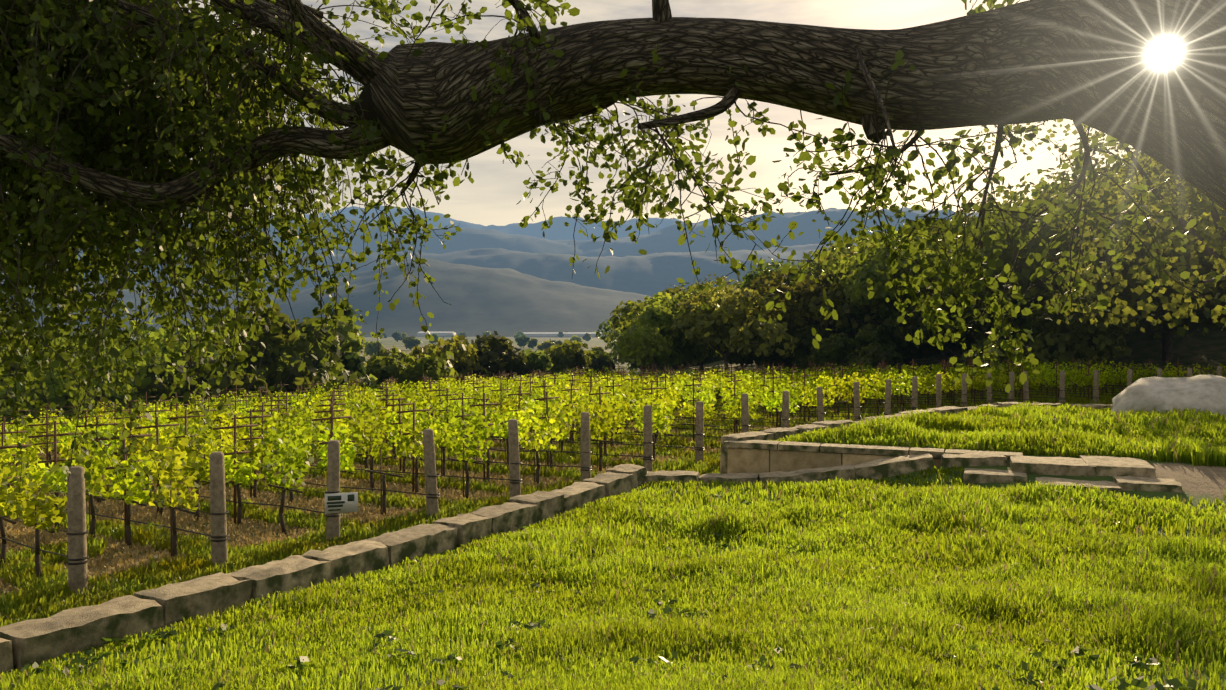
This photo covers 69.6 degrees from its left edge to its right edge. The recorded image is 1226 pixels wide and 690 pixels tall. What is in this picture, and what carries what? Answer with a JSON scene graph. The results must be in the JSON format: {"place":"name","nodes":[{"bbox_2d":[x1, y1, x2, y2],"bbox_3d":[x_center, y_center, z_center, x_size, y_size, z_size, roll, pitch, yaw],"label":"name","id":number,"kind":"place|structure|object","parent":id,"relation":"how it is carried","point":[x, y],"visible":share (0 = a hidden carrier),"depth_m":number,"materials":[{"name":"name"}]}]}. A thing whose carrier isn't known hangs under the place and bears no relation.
{"place":"outdoors","nodes":[
{"label":"outdoors","id":0,"kind":"place"},
{"bbox_2d":[0,258,653,336],"bbox_3d":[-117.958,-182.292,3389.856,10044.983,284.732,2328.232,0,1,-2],"label":"ridge","id":1,"kind":"structure","parent":0,"point":[506,302],"depth_m":2683.55,"materials":[{"name":"blue"}]},
{"bbox_2d":[21,206,725,240],"bbox_3d":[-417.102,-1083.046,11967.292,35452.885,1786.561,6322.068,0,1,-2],"label":"ridge","id":2,"kind":"structure","parent":0,"point":[558,229],"depth_m":11242.42,"materials":[{"name":"blue"}]},
{"bbox_2d":[1,244,856,296],"bbox_3d":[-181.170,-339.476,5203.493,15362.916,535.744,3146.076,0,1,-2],"label":"ridge","id":3,"kind":"structure","parent":0,"point":[651,275],"depth_m":4585.19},
{"bbox_2d":[13,207,978,256],"bbox_3d":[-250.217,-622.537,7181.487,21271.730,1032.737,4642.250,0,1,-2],"label":"ridge","id":4,"kind":"structure","parent":0,"point":[663,240],"depth_m":6351.55,"materials":[{"name":"blue"}]},
{"bbox_2d":[0,379,1136,626],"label":"grass strips","id":5,"kind":"object","parent":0,"point":[32,599],"visible":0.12,"depth_m":15.82,"materials":[{"name":"green plant"}]},
{"bbox_2d":[6,0,1133,225],"label":"sky","id":6,"kind":"structure","parent":0,"point":[496,189],"materials":[{"name":"white"}]},
{"bbox_2d":[0,0,1225,568],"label":"leaves","id":7,"kind":"object","parent":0,"point":[14,206],"depth_m":4.02,"materials":[{"name":"green plant"}]},
{"bbox_2d":[0,400,1225,689],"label":"lawn grass","id":8,"kind":"structure","parent":0,"point":[1138,628],"depth_m":8.47,"materials":[{"name":"green plant"}]},
{"bbox_2d":[0,119,1225,443],"bbox_3d":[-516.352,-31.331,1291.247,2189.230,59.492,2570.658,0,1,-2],"label":"woodland","id":9,"kind":"object","parent":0,"point":[658,329],"depth_m":60.14,"materials":[{"name":"green plant"}]},
{"bbox_2d":[307,304,370,388],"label":"tree","id":10,"kind":"object","parent":9,"relation":"on","point":[354,362],"visible":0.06,"depth_m":77.99,"materials":[{"name":"green plant"}]},
{"bbox_2d":[0,301,1225,689],"bbox_3d":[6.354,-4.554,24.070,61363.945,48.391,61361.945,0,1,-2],"label":"ground","id":11,"kind":"structure","parent":0,"point":[1200,481],"depth_m":15.67,"materials":[{"name":"brown soil"}]},
{"bbox_2d":[417,332,601,336],"bbox_3d":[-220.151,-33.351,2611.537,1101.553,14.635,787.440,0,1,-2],"label":"distant buildings","id":12,"kind":"structure","parent":11,"relation":"on","point":[527,334],"depth_m":2225.92,"materials":[{"name":"grey"}]},
{"bbox_2d":[0,382,1105,624],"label":"soil","id":13,"kind":"structure","parent":11,"relation":"on","point":[244,530],"depth_m":17.22,"materials":[{"name":"brown soil"}]},
{"bbox_2d":[0,402,1112,673],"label":"stone curb","id":14,"kind":"structure","parent":11,"relation":"on","point":[60,634],"depth_m":10.60,"materials":[{"name":"grey stone"}]},
{"bbox_2d":[0,384,1126,556],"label":"trellis wires","id":15,"kind":"object","parent":11,"relation":"on","point":[1016,390],"visible":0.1,"depth_m":22.90,"materials":[{"name":"black metal"}]},
{"bbox_2d":[0,378,1133,578],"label":"grapevine trunks","id":16,"kind":"object","parent":11,"relation":"on","point":[128,538],"visible":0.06,"depth_m":18.83,"materials":[{"name":"brown wood"}]},
{"bbox_2d":[0,360,1225,533],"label":"grapevine leaves","id":17,"kind":"object","parent":16,"relation":"on","point":[191,462],"visible":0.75,"depth_m":24.58,"materials":[{"name":"green plant"}]},
{"bbox_2d":[0,355,1179,552],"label":"vine stakes","id":18,"kind":"object","parent":11,"relation":"on","point":[331,411],"visible":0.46,"depth_m":27.81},
{"bbox_2d":[0,431,1225,689],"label":"fallen leaves","id":19,"kind":"object","parent":11,"relation":"on","point":[1078,651],"visible":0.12,"depth_m":6.45,"materials":[{"name":"green plant"}]},
{"bbox_2d":[67,366,1221,596],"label":"wooden posts","id":20,"kind":"object","parent":11,"relation":"on","point":[77,524],"visible":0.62,"depth_m":14.86,"materials":[{"name":"wood"}]},
{"bbox_2d":[325,492,357,513],"bbox_3d":[-4.118,2.395,13.362,0.480,0.300,0.012,0,1,-18],"label":"sign","id":21,"kind":"object","parent":20,"relation":"attached to","point":[341,502],"visible":1,"depth_m":13.36,"materials":[{"name":"white metal"}]},
{"bbox_2d":[66,389,1098,564],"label":"post wire wraps","id":22,"kind":"object","parent":20,"relation":"on","point":[326,515],"visible":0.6,"depth_m":14.82,"materials":[{"name":"black metal"}]},
{"bbox_2d":[728,447,940,472],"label":"retaining wall","id":23,"kind":"structure","parent":11,"relation":"on","point":[744,460],"depth_m":17.24,"materials":[{"name":"stone"}]},
{"bbox_2d":[724,440,1181,493],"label":"wall cap stones","id":24,"kind":"object","parent":11,"relation":"on","point":[1130,474],"depth_m":14.83,"materials":[{"name":"grey stone"}]},
{"bbox_2d":[1111,375,1225,415],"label":"boulder","id":25,"kind":"object","parent":11,"relation":"on","point":[1204,393],"visible":0.54,"depth_m":22.45,"materials":[{"name":"stone"}]}
]}

